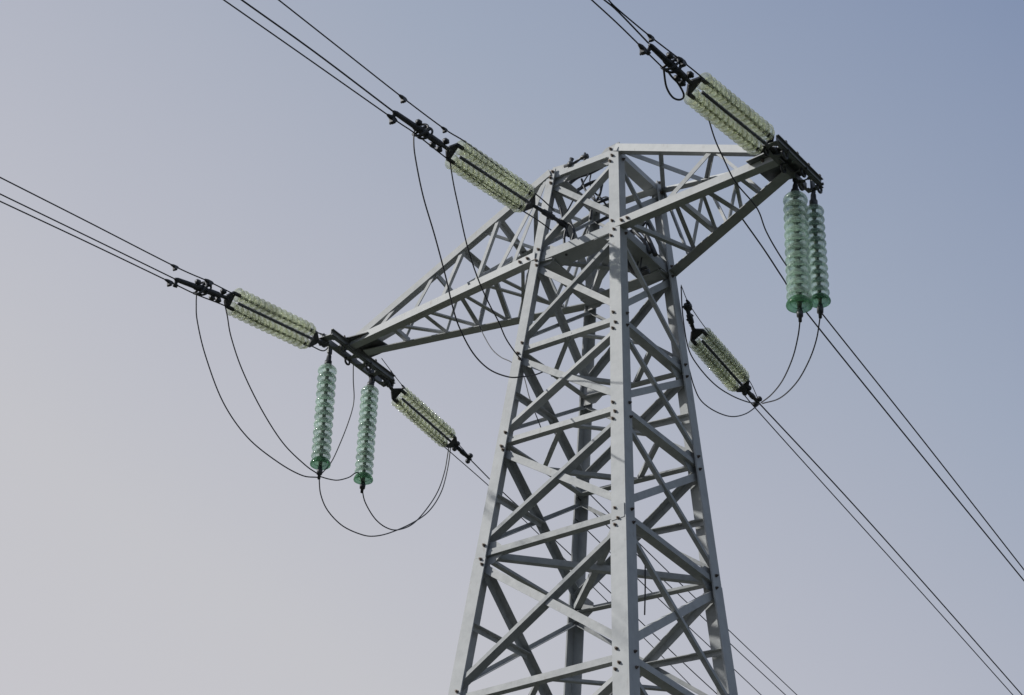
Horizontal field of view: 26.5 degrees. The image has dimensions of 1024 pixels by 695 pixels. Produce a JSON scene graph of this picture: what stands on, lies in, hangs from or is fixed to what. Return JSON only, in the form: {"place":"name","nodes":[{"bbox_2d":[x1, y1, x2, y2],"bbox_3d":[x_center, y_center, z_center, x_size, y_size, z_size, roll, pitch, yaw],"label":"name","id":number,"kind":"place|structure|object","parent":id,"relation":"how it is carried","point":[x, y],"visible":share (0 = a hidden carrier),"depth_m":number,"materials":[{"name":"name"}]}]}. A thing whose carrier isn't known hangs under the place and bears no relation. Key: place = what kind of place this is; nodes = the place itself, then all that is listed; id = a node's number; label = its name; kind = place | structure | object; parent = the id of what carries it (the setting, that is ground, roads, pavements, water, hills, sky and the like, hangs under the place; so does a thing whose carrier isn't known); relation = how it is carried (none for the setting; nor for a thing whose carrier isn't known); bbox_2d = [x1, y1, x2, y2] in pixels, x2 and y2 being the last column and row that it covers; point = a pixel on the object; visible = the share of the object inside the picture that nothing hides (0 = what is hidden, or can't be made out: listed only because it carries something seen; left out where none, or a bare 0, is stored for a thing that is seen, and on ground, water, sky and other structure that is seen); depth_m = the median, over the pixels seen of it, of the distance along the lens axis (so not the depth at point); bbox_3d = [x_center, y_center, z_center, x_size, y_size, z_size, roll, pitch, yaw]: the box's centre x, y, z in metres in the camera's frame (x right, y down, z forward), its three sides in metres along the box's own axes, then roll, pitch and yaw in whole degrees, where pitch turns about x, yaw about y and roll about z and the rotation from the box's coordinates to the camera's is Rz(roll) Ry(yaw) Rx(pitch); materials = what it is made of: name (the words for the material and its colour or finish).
{"place":"outdoors","nodes":[
{"label":"outdoors","id":0,"kind":"place"},
{"bbox_2d":[0,0,1023,694],"label":"sky","id":1,"kind":"structure","parent":0,"point":[148,546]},
{"label":"ground","id":2,"kind":"structure","parent":0,"visible":0},
{"bbox_2d":[319,134,823,694],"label":"transmission tower","id":3,"kind":"structure","parent":2,"relation":"on","point":[613,244],"depth_m":24.05,"materials":[{"name":"metal"}]},
{"bbox_2d":[0,201,328,350],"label":"line wire","id":4,"kind":"object","parent":3,"relation":"attached to","point":[169,282],"visible":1,"depth_m":24.47,"materials":[{"name":"grey metal"}]},
{"bbox_2d":[173,278,328,347],"bbox_3d":[-3.054,-0.416,25.821,0.279,0.614,2.624,-18,-37,31],"label":"strain insulator","id":5,"kind":"object","parent":3,"relation":"attached to","point":[197,286],"visible":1,"depth_m":25.54,"materials":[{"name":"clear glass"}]},
{"bbox_2d":[0,193,174,279],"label":"line wire","id":6,"kind":"object","parent":5,"relation":"attached to","point":[86,235],"visible":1,"depth_m":23.75,"materials":[{"name":"grey metal"}]},
{"bbox_2d":[0,177,325,335],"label":"line wire","id":7,"kind":"object","parent":5,"relation":"attached to","point":[208,281],"visible":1,"depth_m":24.57,"materials":[{"name":"grey metal"}]},
{"bbox_2d":[223,301,317,473],"bbox_3d":[-2.858,0.487,25.822,0.016,1.412,1.969,-17,-36,30],"label":"jumper cable","id":8,"kind":"object","parent":5,"relation":"attached to","point":[255,397],"visible":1,"depth_m":25.50,"materials":[{"name":"grey metal"}]},
{"bbox_2d":[317,346,331,479],"bbox_3d":[-2.292,0.769,26.628,0.262,1.895,0.257,-18,-37,31],"label":"hanging insulator","id":9,"kind":"object","parent":3,"relation":"hanging from","point":[323,419],"visible":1,"depth_m":26.58,"materials":[{"name":"green glass"}]},
{"bbox_2d":[196,295,317,477],"bbox_3d":[-2.990,0.513,25.608,0.016,1.483,2.428,-18,-36,30],"label":"jumper cable","id":10,"kind":"object","parent":9,"relation":"hanging from","point":[227,409],"visible":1,"depth_m":25.06,"materials":[{"name":"grey metal"}]},
{"bbox_2d":[322,365,354,472],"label":"jumper cable","id":11,"kind":"object","parent":9,"relation":"attached to","point":[348,420],"visible":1,"depth_m":26.96,"materials":[{"name":"grey metal"}]},
{"bbox_2d":[319,448,450,536],"bbox_3d":[-1.573,1.626,27.275,0.016,1.999,2.478,-19,-37,31],"label":"jumper cable","id":12,"kind":"object","parent":9,"relation":"hanging from","point":[392,531],"visible":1,"depth_m":26.87,"materials":[{"name":"grey metal"}]},
{"bbox_2d":[360,368,374,492],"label":"hanging insulator","id":13,"kind":"object","parent":3,"relation":"hanging from","point":[366,429],"visible":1,"depth_m":27.06,"materials":[{"name":"green glass"}]},
{"bbox_2d":[321,472,361,480],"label":"jumper cable","id":14,"kind":"object","parent":13,"relation":"attached to","point":[343,478],"visible":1,"depth_m":26.46,"materials":[{"name":"grey metal"}]},
{"bbox_2d":[362,448,448,530],"bbox_3d":[-1.340,1.650,27.554,0.016,1.710,1.738,-17,-36,30],"label":"jumper cable","id":15,"kind":"object","parent":13,"relation":"attached to","point":[422,513],"visible":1,"depth_m":27.48,"materials":[{"name":"grey metal"}]},
{"bbox_2d":[378,375,472,463],"bbox_3d":[-1.120,0.924,28.104,0.256,0.400,2.027,-18,-37,31],"label":"strain insulator","id":16,"kind":"object","parent":3,"relation":"attached to","point":[453,443],"visible":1,"depth_m":28.12,"materials":[{"name":"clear glass"}]},
{"bbox_2d":[381,358,471,458],"bbox_3d":[-1.102,0.812,28.075,0.048,0.430,2.164,-16,-35,28],"label":"line wire","id":17,"kind":"object","parent":16,"relation":"attached to","point":[403,386],"visible":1,"depth_m":27.84,"materials":[{"name":"grey metal"}]},
{"bbox_2d":[391,391,691,685],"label":"line wire","id":18,"kind":"object","parent":16,"relation":"attached to","point":[522,518],"visible":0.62,"depth_m":28.86,"materials":[{"name":"grey metal"}]},
{"bbox_2d":[471,460,716,693],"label":"line wire","id":19,"kind":"object","parent":16,"relation":"attached to","point":[599,581],"visible":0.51,"depth_m":30.78,"materials":[{"name":"grey metal"}]},
{"bbox_2d":[392,110,565,226],"bbox_3d":[-0.315,-1.930,24.084,0.312,0.511,3.227,-18,-37,31],"label":"strain insulator","id":20,"kind":"object","parent":3,"relation":"attached to","point":[423,131],"visible":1,"depth_m":23.72,"materials":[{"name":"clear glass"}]},
{"bbox_2d":[241,0,393,111],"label":"line wire","id":21,"kind":"object","parent":20,"relation":"attached to","point":[315,52],"visible":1,"depth_m":21.89,"materials":[{"name":"grey metal"}]},
{"bbox_2d":[223,0,550,229],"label":"line wire","id":22,"kind":"object","parent":20,"relation":"attached to","point":[392,120],"visible":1,"depth_m":22.77,"materials":[{"name":"grey metal"}]},
{"bbox_2d":[278,0,554,210],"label":"line wire","id":23,"kind":"object","parent":20,"relation":"attached to","point":[404,100],"visible":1,"depth_m":22.88,"materials":[{"name":"grey metal"}]},
{"bbox_2d":[413,131,542,377],"bbox_3d":[-0.346,-0.805,23.627,0.017,2.166,2.747,-17,-36,29],"label":"jumper cable","id":24,"kind":"object","parent":20,"relation":"attached to","point":[445,273],"visible":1,"depth_m":23.00,"materials":[{"name":"grey metal"}]},
{"bbox_2d":[450,163,521,360],"bbox_3d":[-0.291,-0.995,24.012,0.016,1.645,1.876,-13,-34,24],"label":"jumper cable","id":25,"kind":"object","parent":20,"relation":"attached to","point":[474,267],"visible":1,"depth_m":23.68,"materials":[{"name":"grey metal"}]},
{"bbox_2d":[479,325,540,427],"bbox_3d":[-0.026,0.334,24.947,0.012,1.995,1.334,23,-36,-30],"label":"jumper cable","id":26,"kind":"object","parent":3,"relation":"hanging from","point":[511,362],"visible":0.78,"depth_m":25.09,"materials":[{"name":"grey metal"}]},
{"bbox_2d":[559,168,608,255],"bbox_3d":[0.799,-1.558,25.567,0.610,1.455,0.587,-18,-37,31],"label":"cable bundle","id":27,"kind":"object","parent":3,"relation":"attached to","point":[593,198],"visible":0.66,"depth_m":25.77,"materials":[{"name":"metal"}]},
{"bbox_2d":[627,221,657,276],"bbox_3d":[1.476,-1.133,25.148,0.448,0.857,0.195,-18,-37,31],"label":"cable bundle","id":28,"kind":"object","parent":3,"relation":"attached to","point":[650,248],"visible":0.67,"depth_m":25.06,"materials":[{"name":"metal"}]},
{"bbox_2d":[644,566,645,614],"bbox_3d":[1.419,2.554,23.191,0.020,0.647,0.016,-2,-31,8],"label":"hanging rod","id":29,"kind":"object","parent":3,"relation":"attached to","point":[644,589],"visible":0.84,"depth_m":23.17,"materials":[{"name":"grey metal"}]},
{"bbox_2d":[575,518,760,694],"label":"line wire","id":30,"kind":"object","parent":3,"relation":"attached to","point":[670,610],"visible":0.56,"depth_m":27.65,"materials":[{"name":"grey metal"}]},
{"bbox_2d":[577,496,785,694],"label":"line wire","id":31,"kind":"object","parent":3,"relation":"attached to","point":[706,621],"visible":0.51,"depth_m":30.22,"materials":[{"name":"grey metal"}]},
{"bbox_2d":[590,495,796,694],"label":"line wire","id":32,"kind":"object","parent":3,"relation":"attached to","point":[695,597],"visible":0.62,"depth_m":28.79,"materials":[{"name":"grey metal"}]},
{"bbox_2d":[646,43,779,154],"bbox_3d":[2.099,-2.526,22.335,0.349,0.477,2.656,-18,-37,31],"label":"strain insulator","id":33,"kind":"object","parent":3,"relation":"attached to","point":[669,60],"visible":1,"depth_m":22.00,"materials":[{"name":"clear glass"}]},
{"bbox_2d":[604,0,648,43],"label":"line wire","id":34,"kind":"object","parent":33,"relation":"attached to","point":[630,24],"visible":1,"depth_m":20.98,"materials":[{"name":"grey metal"}]},
{"bbox_2d":[591,0,662,67],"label":"line wire","id":35,"kind":"object","parent":33,"relation":"attached to","point":[643,49],"visible":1,"depth_m":21.23,"materials":[{"name":"grey metal"}]},
{"bbox_2d":[663,70,684,100],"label":"jumper cable","id":36,"kind":"object","parent":33,"relation":"attached to","point":[667,89],"visible":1,"depth_m":21.83,"materials":[{"name":"grey metal"}]},
{"bbox_2d":[608,0,769,138],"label":"line wire","id":37,"kind":"object","parent":33,"relation":"attached to","point":[683,62],"visible":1,"depth_m":21.64,"materials":[{"name":"grey metal"}]},
{"bbox_2d":[707,116,1023,569],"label":"line wire","id":38,"kind":"object","parent":33,"relation":"attached to","point":[849,347],"visible":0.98,"depth_m":23.88,"materials":[{"name":"grey metal"}]},
{"bbox_2d":[683,303,761,406],"bbox_3d":[2.444,0.114,25.728,0.297,0.472,1.877,-18,-37,31],"label":"strain insulator","id":39,"kind":"object","parent":3,"relation":"attached to","point":[745,387],"visible":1,"depth_m":25.66,"materials":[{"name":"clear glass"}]},
{"bbox_2d":[680,287,757,403],"bbox_3d":[2.463,0.111,25.684,0.016,0.919,1.910,-17,-36,29],"label":"jumper cable","id":40,"kind":"object","parent":39,"relation":"attached to","point":[697,364],"visible":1,"depth_m":25.15,"materials":[{"name":"grey metal"}]},
{"bbox_2d":[681,285,757,398],"bbox_3d":[2.450,-0.035,25.624,0.077,0.482,2.088,-16,-35,28],"label":"line wire","id":41,"kind":"object","parent":39,"relation":"attached to","point":[689,305],"visible":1,"depth_m":25.40,"materials":[{"name":"grey metal"}]},
{"bbox_2d":[690,372,758,416],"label":"jumper cable","id":42,"kind":"object","parent":39,"relation":"attached to","point":[714,410],"visible":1,"depth_m":25.17,"materials":[{"name":"grey metal"}]},
{"bbox_2d":[742,392,1012,694],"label":"line wire","id":43,"kind":"object","parent":39,"relation":"attached to","point":[876,542],"visible":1,"depth_m":28.15,"materials":[{"name":"grey metal"}]},
{"bbox_2d":[759,403,1022,694],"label":"line wire","id":44,"kind":"object","parent":39,"relation":"attached to","point":[888,543],"visible":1,"depth_m":28.21,"materials":[{"name":"grey metal"}]},
{"bbox_2d":[790,175,804,322],"bbox_3d":[3.034,-1.088,23.130,0.283,1.911,0.283,-18,-37,31],"label":"hanging insulator","id":45,"kind":"object","parent":3,"relation":"hanging from","point":[797,246],"visible":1,"depth_m":23.08,"materials":[{"name":"green glass"}]},
{"bbox_2d":[760,323,799,402],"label":"jumper cable","id":46,"kind":"object","parent":45,"relation":"hanging from","point":[788,367],"visible":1,"depth_m":23.39,"materials":[{"name":"grey metal"}]},
{"bbox_2d":[809,180,823,318],"bbox_3d":[3.269,-1.064,23.306,0.243,1.755,0.240,-18,-37,31],"label":"hanging insulator","id":47,"kind":"object","parent":3,"relation":"hanging from","point":[815,231],"visible":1,"depth_m":23.28,"materials":[{"name":"green glass"}]},
{"bbox_2d":[762,319,819,403],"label":"jumper cable","id":48,"kind":"object","parent":47,"relation":"hanging from","point":[804,368],"visible":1,"depth_m":23.50,"materials":[{"name":"grey metal"}]},
{"bbox_2d":[743,219,1023,580],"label":"line wire","id":49,"kind":"object","parent":3,"relation":"attached to","point":[878,401],"visible":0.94,"depth_m":26.12,"materials":[{"name":"grey metal"}]}
]}

